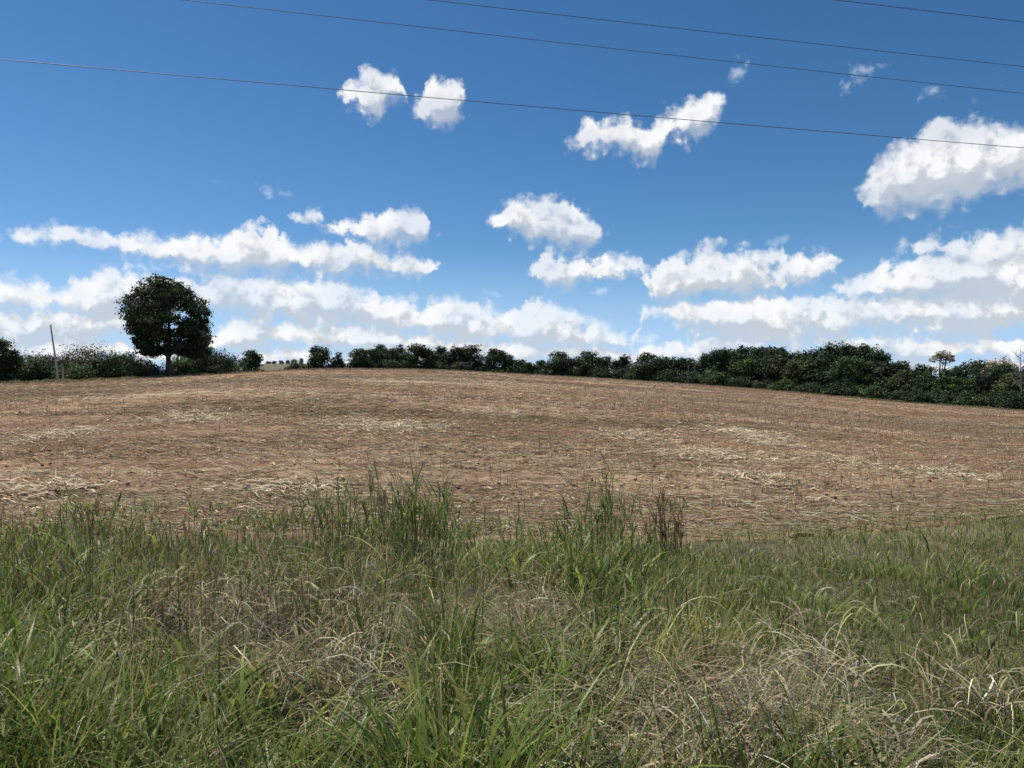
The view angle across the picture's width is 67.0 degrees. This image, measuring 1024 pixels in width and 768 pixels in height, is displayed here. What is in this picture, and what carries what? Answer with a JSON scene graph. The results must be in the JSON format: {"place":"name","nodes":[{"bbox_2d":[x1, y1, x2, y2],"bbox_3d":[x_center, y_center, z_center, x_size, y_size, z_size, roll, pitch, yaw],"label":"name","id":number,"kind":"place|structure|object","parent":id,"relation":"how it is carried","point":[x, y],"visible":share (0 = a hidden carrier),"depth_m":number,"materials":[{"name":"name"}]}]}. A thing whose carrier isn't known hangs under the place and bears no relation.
{"place":"outdoors","nodes":[
{"label":"outdoors","id":0,"kind":"place"},
{"bbox_2d":[0,59,1022,147],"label":"power line","id":1,"kind":"object","parent":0,"point":[483,102],"visible":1,"depth_m":16.65,"materials":[{"name":"metal"}]},
{"bbox_2d":[0,367,1023,546],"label":"field","id":2,"kind":"structure","parent":0,"point":[204,465],"depth_m":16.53,"materials":[{"name":"beige plant"}]},
{"bbox_2d":[0,398,1009,508],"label":"straw patches","id":3,"kind":"object","parent":2,"relation":"on","point":[749,435],"visible":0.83,"depth_m":18.32,"materials":[{"name":"beige plant"}]},
{"bbox_2d":[0,401,1022,524],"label":"soil clods","id":4,"kind":"object","parent":2,"relation":"on","point":[483,485],"visible":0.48,"depth_m":14.49,"materials":[{"name":"brown soil"}]},
{"bbox_2d":[0,364,1023,767],"bbox_3d":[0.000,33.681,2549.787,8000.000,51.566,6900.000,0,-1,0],"label":"ground","id":5,"kind":"structure","parent":0,"point":[696,544],"depth_m":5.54,"materials":[{"name":"green plant"}]},
{"bbox_2d":[0,336,30,381],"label":"scrub tree","id":6,"kind":"object","parent":5,"relation":"on","point":[10,362],"visible":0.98,"depth_m":83.38,"materials":[{"name":"green plant"}]},
{"bbox_2d":[15,351,73,381],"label":"bush","id":7,"kind":"object","parent":5,"relation":"on","point":[37,368],"visible":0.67,"depth_m":87.34,"materials":[{"name":"green plant"}]},
{"bbox_2d":[31,344,78,371],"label":"bush","id":8,"kind":"object","parent":5,"relation":"on","point":[43,357],"visible":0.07,"depth_m":93.56,"materials":[{"name":"green plant"}]},
{"bbox_2d":[49,363,98,379],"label":"bush","id":9,"kind":"object","parent":5,"relation":"on","point":[76,373],"visible":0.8,"depth_m":86.99,"materials":[{"name":"green plant"}]},
{"bbox_2d":[51,480,123,555],"bbox_3d":[-4.279,1.361,7.795,0.727,0.820,0.617,0,-1,-27],"label":"grass clump","id":10,"kind":"object","parent":5,"relation":"on","point":[75,521],"visible":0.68,"depth_m":7.74,"materials":[{"name":"green plant"}]},
{"bbox_2d":[57,341,119,378],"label":"bush","id":11,"kind":"object","parent":5,"relation":"on","point":[96,362],"visible":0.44,"depth_m":92.20,"materials":[{"name":"green plant"}]},
{"bbox_2d":[98,349,150,378],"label":"bush","id":12,"kind":"object","parent":5,"relation":"on","point":[121,368],"visible":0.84,"depth_m":92.92,"materials":[{"name":"green plant"}]},
{"bbox_2d":[99,497,159,557],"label":"grass clump","id":13,"kind":"object","parent":5,"relation":"on","point":[141,521],"visible":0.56,"depth_m":7.59,"materials":[{"name":"green plant"}]},
{"bbox_2d":[12,681,255,767],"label":"grass clump","id":14,"kind":"object","parent":5,"relation":"on","point":[125,736],"visible":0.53,"depth_m":2.72,"materials":[{"name":"green plant"}]},
{"bbox_2d":[128,353,163,376],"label":"bush","id":15,"kind":"object","parent":5,"relation":"on","point":[143,364],"visible":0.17,"depth_m":97.64,"materials":[{"name":"green plant"}]},
{"bbox_2d":[134,362,170,376],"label":"bush","id":16,"kind":"object","parent":5,"relation":"on","point":[158,371],"visible":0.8,"depth_m":94.46,"materials":[{"name":"green plant"}]},
{"bbox_2d":[113,273,217,375],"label":"broad tree","id":17,"kind":"object","parent":5,"relation":"on","point":[148,315],"visible":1,"depth_m":93.87,"materials":[{"name":"green plant"}]},
{"bbox_2d":[139,511,215,569],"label":"grass clump","id":18,"kind":"object","parent":5,"relation":"on","point":[203,524],"visible":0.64,"depth_m":7.02,"materials":[{"name":"green plant"}]},
{"bbox_2d":[160,356,201,375],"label":"bush","id":19,"kind":"object","parent":5,"relation":"on","point":[177,368],"visible":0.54,"depth_m":101.35,"materials":[{"name":"green plant"}]},
{"bbox_2d":[172,352,235,374],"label":"bush","id":20,"kind":"object","parent":5,"relation":"on","point":[208,362],"visible":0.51,"depth_m":103.88,"materials":[{"name":"green plant"}]},
{"bbox_2d":[208,343,254,372],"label":"bush","id":21,"kind":"object","parent":5,"relation":"on","point":[233,365],"visible":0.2,"depth_m":109.64,"materials":[{"name":"green plant"}]},
{"bbox_2d":[197,509,285,558],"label":"grass clump","id":22,"kind":"object","parent":5,"relation":"on","point":[259,530],"visible":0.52,"depth_m":7.36,"materials":[{"name":"green plant"}]},
{"bbox_2d":[237,349,265,372],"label":"tree","id":23,"kind":"object","parent":5,"relation":"on","point":[252,358],"visible":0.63,"depth_m":134.50,"materials":[{"name":"green plant"}]},
{"bbox_2d":[179,635,429,767],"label":"grass clump","id":24,"kind":"object","parent":5,"relation":"on","point":[319,713],"visible":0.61,"depth_m":2.74,"materials":[{"name":"green plant"}]},
{"bbox_2d":[305,344,338,368],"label":"hilltop tree","id":25,"kind":"object","parent":5,"relation":"on","point":[316,360],"visible":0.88,"depth_m":162.56,"materials":[{"name":"green plant"}]},
{"bbox_2d":[286,468,377,559],"bbox_3d":[-1.791,1.250,7.569,0.930,0.990,0.738,0,-1,0],"label":"grass clump","id":26,"kind":"object","parent":5,"relation":"on","point":[338,519],"visible":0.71,"depth_m":7.53,"materials":[{"name":"green plant"}]},
{"bbox_2d":[330,352,344,368],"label":"hilltop tree","id":27,"kind":"object","parent":5,"relation":"on","point":[339,361],"visible":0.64,"depth_m":173.01,"materials":[{"name":"green plant"}]},
{"bbox_2d":[344,348,373,368],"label":"hilltop tree","id":28,"kind":"object","parent":5,"relation":"on","point":[358,356],"visible":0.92,"depth_m":179.45,"materials":[{"name":"green plant"}]},
{"bbox_2d":[365,348,382,367],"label":"hilltop tree","id":29,"kind":"object","parent":5,"relation":"on","point":[374,355],"visible":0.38,"depth_m":187.06,"materials":[{"name":"green plant"}]},
{"bbox_2d":[344,491,404,565],"bbox_3d":[-1.216,1.304,6.998,0.571,0.665,0.534,0,-1,9],"label":"grass clump","id":30,"kind":"object","parent":5,"relation":"on","point":[392,521],"visible":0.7,"depth_m":6.96,"materials":[{"name":"green plant"}]},
{"bbox_2d":[381,348,400,362],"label":"hilltop tree","id":31,"kind":"object","parent":5,"relation":"on","point":[387,355],"visible":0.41,"depth_m":192.06,"materials":[{"name":"green plant"}]},
{"bbox_2d":[378,359,404,368],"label":"bush","id":32,"kind":"object","parent":5,"relation":"on","point":[390,364],"visible":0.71,"depth_m":188.25,"materials":[{"name":"green plant"}]},
{"bbox_2d":[354,453,467,567],"bbox_3d":[-1.017,1.181,7.420,1.141,1.140,0.839,0,-1,18],"label":"grass clump","id":33,"kind":"object","parent":5,"relation":"on","point":[405,518],"visible":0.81,"depth_m":7.31,"materials":[{"name":"green plant"}]},
{"bbox_2d":[398,343,434,368],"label":"hilltop tree","id":34,"kind":"object","parent":5,"relation":"on","point":[420,351],"visible":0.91,"depth_m":194.34,"materials":[{"name":"green plant"}]},
{"bbox_2d":[421,360,455,369],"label":"bush","id":35,"kind":"object","parent":5,"relation":"on","point":[438,365],"visible":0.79,"depth_m":194.50,"materials":[{"name":"green plant"}]},
{"bbox_2d":[249,623,642,767],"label":"grass clump","id":36,"kind":"object","parent":5,"relation":"on","point":[441,737],"visible":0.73,"depth_m":2.72,"materials":[{"name":"green plant"}]},
{"bbox_2d":[422,499,483,571],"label":"grass clump","id":37,"kind":"object","parent":5,"relation":"on","point":[438,541],"visible":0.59,"depth_m":7.03,"materials":[{"name":"green plant"}]},
{"bbox_2d":[442,345,465,369],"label":"hilltop tree","id":38,"kind":"object","parent":5,"relation":"on","point":[454,355],"visible":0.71,"depth_m":199.42,"materials":[{"name":"green plant"}]},
{"bbox_2d":[450,361,476,370],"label":"bush","id":39,"kind":"object","parent":5,"relation":"on","point":[460,366],"visible":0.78,"depth_m":196.15,"materials":[{"name":"green plant"}]},
{"bbox_2d":[459,344,483,371],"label":"hilltop tree","id":40,"kind":"object","parent":5,"relation":"on","point":[470,352],"visible":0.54,"depth_m":201.84,"materials":[{"name":"green plant"}]},
{"bbox_2d":[473,348,509,371],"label":"hilltop tree","id":41,"kind":"object","parent":5,"relation":"on","point":[492,358],"visible":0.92,"depth_m":198.13,"materials":[{"name":"green plant"}]},
{"bbox_2d":[486,498,536,562],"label":"grass clump","id":42,"kind":"object","parent":5,"relation":"on","point":[517,527],"visible":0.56,"depth_m":7.24,"materials":[{"name":"green plant"}]},
{"bbox_2d":[0,368,1022,410],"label":"margin grass","id":43,"kind":"structure","parent":5,"relation":"on","point":[187,374],"depth_m":115.26,"materials":[{"name":"green plant"}]},
{"bbox_2d":[0,468,1023,767],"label":"dead grass","id":44,"kind":"structure","parent":5,"relation":"on","point":[258,608],"depth_m":4.02,"materials":[{"name":"beige plant"}]},
{"bbox_2d":[505,364,531,373],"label":"bush","id":45,"kind":"object","parent":5,"relation":"on","point":[517,369],"visible":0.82,"depth_m":196.17,"materials":[{"name":"green plant"}]},
{"bbox_2d":[396,678,705,767],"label":"grass clump","id":46,"kind":"object","parent":5,"relation":"on","point":[587,742],"visible":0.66,"depth_m":2.69,"materials":[{"name":"green plant"}]},
{"bbox_2d":[537,350,581,375],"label":"hilltop tree","id":47,"kind":"object","parent":5,"relation":"on","point":[558,365],"visible":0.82,"depth_m":194.05,"materials":[{"name":"green plant"}]},
{"bbox_2d":[543,501,583,556],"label":"grass clump","id":48,"kind":"object","parent":5,"relation":"on","point":[566,527],"visible":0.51,"depth_m":7.34,"materials":[{"name":"plant"}]},
{"bbox_2d":[563,365,591,376],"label":"bush","id":49,"kind":"object","parent":5,"relation":"on","point":[572,373],"visible":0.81,"depth_m":192.59,"materials":[{"name":"green plant"}]},
{"bbox_2d":[570,350,609,375],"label":"hilltop tree","id":50,"kind":"object","parent":5,"relation":"on","point":[588,362],"visible":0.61,"depth_m":194.34,"materials":[{"name":"green plant"}]},
{"bbox_2d":[588,360,611,377],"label":"bush","id":51,"kind":"object","parent":5,"relation":"on","point":[600,372],"visible":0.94,"depth_m":187.92,"materials":[{"name":"green plant"}]},
{"bbox_2d":[555,444,645,565],"bbox_3d":[0.858,1.118,7.157,0.796,1.153,0.607,0,-1,30],"label":"grass clump","id":52,"kind":"object","parent":5,"relation":"on","point":[606,504],"visible":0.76,"depth_m":7.17,"materials":[{"name":"green plant"}]},
{"bbox_2d":[590,355,612,377],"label":"hilltop tree","id":53,"kind":"object","parent":5,"relation":"on","point":[606,361],"visible":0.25,"depth_m":195.72,"materials":[{"name":"green plant"}]},
{"bbox_2d":[186,0,1023,93],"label":"power line","id":54,"kind":"object","parent":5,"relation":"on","point":[586,45],"visible":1,"depth_m":16.22,"materials":[{"name":"metal"}]},
{"bbox_2d":[610,365,628,378],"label":"bush","id":55,"kind":"object","parent":5,"relation":"on","point":[618,374],"visible":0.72,"depth_m":185.75,"materials":[{"name":"green plant"}]},
{"bbox_2d":[594,509,663,565],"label":"grass clump","id":56,"kind":"object","parent":5,"relation":"on","point":[633,535],"visible":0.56,"depth_m":6.85,"materials":[{"name":"green plant"}]},
{"bbox_2d":[529,599,749,720],"bbox_3d":[0.611,1.343,3.823,1.089,0.599,0.905,0,-1,0],"label":"grass clump","id":57,"kind":"object","parent":5,"relation":"on","point":[655,657],"visible":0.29,"depth_m":3.81,"materials":[{"name":"green plant"}]},
{"bbox_2d":[625,368,656,379],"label":"bush","id":58,"kind":"object","parent":5,"relation":"on","point":[637,374],"visible":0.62,"depth_m":181.56,"materials":[{"name":"green plant"}]},
{"bbox_2d":[623,352,668,380],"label":"hilltop tree","id":59,"kind":"object","parent":5,"relation":"on","point":[648,366],"visible":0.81,"depth_m":181.37,"materials":[{"name":"green plant"}]},
{"bbox_2d":[638,477,694,561],"bbox_3d":[1.413,1.282,7.293,0.437,0.823,0.599,0,-1,-32],"label":"grass clump","id":60,"kind":"object","parent":5,"relation":"on","point":[677,527],"visible":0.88,"depth_m":7.25,"materials":[{"name":"plant"}]},
{"bbox_2d":[652,368,683,382],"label":"bush","id":61,"kind":"object","parent":5,"relation":"on","point":[668,376],"visible":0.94,"depth_m":176.56,"materials":[{"name":"green plant"}]},
{"bbox_2d":[650,356,688,382],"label":"hilltop tree","id":62,"kind":"object","parent":5,"relation":"on","point":[671,365],"visible":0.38,"depth_m":180.49,"materials":[{"name":"green plant"}]},
{"bbox_2d":[583,562,782,704],"bbox_3d":[0.907,1.272,3.933,0.829,0.703,0.883,0,-1,-33],"label":"grass clump","id":63,"kind":"object","parent":5,"relation":"on","point":[700,632],"visible":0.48,"depth_m":3.94,"materials":[{"name":"green plant"}]},
{"bbox_2d":[675,355,699,382],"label":"hilltop tree","id":64,"kind":"object","parent":5,"relation":"on","point":[689,365],"visible":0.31,"depth_m":180.34,"materials":[{"name":"green plant"}]},
{"bbox_2d":[674,370,703,383],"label":"bush","id":65,"kind":"object","parent":5,"relation":"on","point":[690,377],"visible":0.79,"depth_m":171.95,"materials":[{"name":"green plant"}]},
{"bbox_2d":[693,352,710,383],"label":"hilltop tree","id":66,"kind":"object","parent":5,"relation":"on","point":[702,365],"visible":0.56,"depth_m":173.30,"materials":[{"name":"green plant"}]},
{"bbox_2d":[696,368,733,385],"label":"bush","id":67,"kind":"object","parent":5,"relation":"on","point":[714,378],"visible":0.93,"depth_m":167.52,"materials":[{"name":"green plant"}]},
{"bbox_2d":[701,347,735,383],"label":"hilltop tree","id":68,"kind":"object","parent":5,"relation":"on","point":[718,360],"visible":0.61,"depth_m":171.52,"materials":[{"name":"green plant"}]},
{"bbox_2d":[431,0,1023,66],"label":"power line","id":69,"kind":"object","parent":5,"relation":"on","point":[715,32],"visible":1,"depth_m":15.60,"materials":[{"name":"metal"}]},
{"bbox_2d":[726,375,753,387],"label":"bush","id":70,"kind":"object","parent":5,"relation":"on","point":[738,381],"visible":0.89,"depth_m":162.44,"materials":[{"name":"green plant"}]},
{"bbox_2d":[724,356,767,385],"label":"woodland tree","id":71,"kind":"object","parent":5,"relation":"on","point":[741,367],"visible":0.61,"depth_m":168.20,"materials":[{"name":"green plant"}]},
{"bbox_2d":[735,345,774,379],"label":"woodland tree","id":72,"kind":"object","parent":5,"relation":"on","point":[755,354],"visible":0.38,"depth_m":174.70,"materials":[{"name":"green plant"}]},
{"bbox_2d":[749,355,788,386],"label":"woodland tree","id":73,"kind":"object","parent":5,"relation":"on","point":[772,367],"visible":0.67,"depth_m":165.85,"materials":[{"name":"green plant"}]},
{"bbox_2d":[756,346,796,379],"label":"woodland tree","id":74,"kind":"object","parent":5,"relation":"on","point":[778,352],"visible":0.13,"depth_m":171.87,"materials":[{"name":"green plant"}]},
{"bbox_2d":[766,378,799,390],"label":"bush","id":75,"kind":"object","parent":5,"relation":"on","point":[779,386],"visible":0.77,"depth_m":154.92,"materials":[{"name":"green plant"}]},
{"bbox_2d":[776,358,809,391],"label":"woodland tree","id":76,"kind":"object","parent":5,"relation":"on","point":[790,368],"visible":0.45,"depth_m":159.11,"materials":[{"name":"green plant"}]},
{"bbox_2d":[780,349,813,382],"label":"woodland tree","id":77,"kind":"object","parent":5,"relation":"on","point":[792,356],"visible":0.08,"depth_m":169.71,"materials":[{"name":"green plant"}]},
{"bbox_2d":[794,357,839,386],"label":"woodland tree","id":78,"kind":"object","parent":5,"relation":"on","point":[811,372],"visible":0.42,"depth_m":154.27,"materials":[{"name":"green plant"}]},
{"bbox_2d":[800,346,843,383],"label":"woodland tree","id":79,"kind":"object","parent":5,"relation":"on","point":[818,353],"visible":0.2,"depth_m":159.28,"materials":[{"name":"green plant"}]},
{"bbox_2d":[805,381,848,395],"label":"bush","id":80,"kind":"object","parent":5,"relation":"on","point":[831,389],"visible":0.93,"depth_m":145.33,"materials":[{"name":"green plant"}]},
{"bbox_2d":[817,341,864,385],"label":"woodland tree","id":81,"kind":"object","parent":5,"relation":"on","point":[845,350],"visible":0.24,"depth_m":156.78,"materials":[{"name":"green plant"}]},
{"bbox_2d":[837,384,863,396],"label":"bush","id":82,"kind":"object","parent":5,"relation":"on","point":[850,390],"visible":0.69,"depth_m":143.44,"materials":[{"name":"green plant"}]},
{"bbox_2d":[821,356,880,395],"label":"woodland tree","id":83,"kind":"object","parent":5,"relation":"on","point":[848,368],"visible":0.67,"depth_m":146.85,"materials":[{"name":"green plant"}]},
{"bbox_2d":[850,343,890,374],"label":"woodland tree","id":84,"kind":"object","parent":5,"relation":"on","point":[868,350],"visible":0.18,"depth_m":155.38,"materials":[{"name":"green plant"}]},
{"bbox_2d":[854,382,888,399],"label":"bush","id":85,"kind":"object","parent":5,"relation":"on","point":[870,391],"visible":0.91,"depth_m":139.07,"materials":[{"name":"green plant"}]},
{"bbox_2d":[859,359,897,393],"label":"woodland tree","id":86,"kind":"object","parent":5,"relation":"on","point":[880,369],"visible":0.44,"depth_m":145.54,"materials":[{"name":"green plant"}]},
{"bbox_2d":[884,389,911,401],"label":"bush","id":87,"kind":"object","parent":5,"relation":"on","point":[893,395],"visible":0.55,"depth_m":134.81,"materials":[{"name":"green plant"}]},
{"bbox_2d":[878,369,918,399],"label":"woodland tree","id":88,"kind":"object","parent":5,"relation":"on","point":[898,380],"visible":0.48,"depth_m":141.40,"materials":[{"name":"green plant"}]},
{"bbox_2d":[882,360,928,393],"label":"woodland tree","id":89,"kind":"object","parent":5,"relation":"on","point":[904,365],"visible":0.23,"depth_m":145.36,"materials":[{"name":"green plant"}]},
{"bbox_2d":[898,386,944,403],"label":"bush","id":90,"kind":"object","parent":5,"relation":"on","point":[921,396],"visible":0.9,"depth_m":130.60,"materials":[{"name":"green plant"}]},
{"bbox_2d":[904,375,943,392],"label":"woodland tree","id":91,"kind":"object","parent":5,"relation":"on","point":[923,383],"visible":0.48,"depth_m":136.65,"materials":[{"name":"green plant"}]},
{"bbox_2d":[911,364,941,379],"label":"woodland tree","id":92,"kind":"object","parent":5,"relation":"on","point":[925,370],"visible":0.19,"depth_m":145.12,"materials":[{"name":"green plant"}]},
{"bbox_2d":[836,0,1021,21],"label":"power line","id":93,"kind":"object","parent":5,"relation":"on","point":[927,10],"visible":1,"depth_m":14.78,"materials":[{"name":"metal"}]},
{"bbox_2d":[929,350,954,373],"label":"umbrella tree","id":94,"kind":"object","parent":5,"relation":"on","point":[940,356],"visible":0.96,"depth_m":148.00,"materials":[{"name":"green plant"}]},
{"bbox_2d":[929,390,958,404],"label":"bush","id":95,"kind":"object","parent":5,"relation":"on","point":[943,399],"visible":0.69,"depth_m":128.50,"materials":[{"name":"green plant"}]},
{"bbox_2d":[937,365,971,388],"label":"woodland tree","id":96,"kind":"object","parent":5,"relation":"on","point":[958,372],"visible":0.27,"depth_m":142.40,"materials":[{"name":"green plant"}]},
{"bbox_2d":[929,375,982,396],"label":"woodland tree","id":97,"kind":"object","parent":5,"relation":"on","point":[954,385],"visible":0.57,"depth_m":131.75,"materials":[{"name":"green plant"}]},
{"bbox_2d":[948,388,981,405],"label":"bush","id":98,"kind":"object","parent":5,"relation":"on","point":[961,399],"visible":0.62,"depth_m":126.27,"materials":[{"name":"green plant"}]},
{"bbox_2d":[959,358,995,388],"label":"woodland tree","id":99,"kind":"object","parent":5,"relation":"on","point":[973,367],"visible":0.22,"depth_m":142.01,"materials":[{"name":"green plant"}]},
{"bbox_2d":[959,372,998,396],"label":"woodland tree","id":100,"kind":"object","parent":5,"relation":"on","point":[980,377],"visible":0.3,"depth_m":132.18,"materials":[{"name":"green plant"}]},
{"bbox_2d":[965,392,1003,407],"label":"bush","id":101,"kind":"object","parent":5,"relation":"on","point":[987,400],"visible":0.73,"depth_m":122.67,"materials":[{"name":"green plant"}]},
{"bbox_2d":[980,363,1023,387],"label":"woodland tree","id":102,"kind":"object","parent":5,"relation":"on","point":[1000,370],"visible":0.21,"depth_m":133.02,"materials":[{"name":"green plant"}]},
{"bbox_2d":[983,372,1023,397],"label":"woodland tree","id":103,"kind":"object","parent":5,"relation":"on","point":[1007,382],"visible":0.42,"depth_m":128.19,"materials":[{"name":"green plant"}]},
{"bbox_2d":[993,388,1023,408],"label":"bush","id":104,"kind":"object","parent":5,"relation":"on","point":[1009,399],"visible":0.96,"depth_m":119.41,"materials":[{"name":"green plant"}]},
{"bbox_2d":[0,0,1023,378],"label":"sky","id":105,"kind":"structure","parent":0,"point":[305,217],"materials":[{"name":"blue"}]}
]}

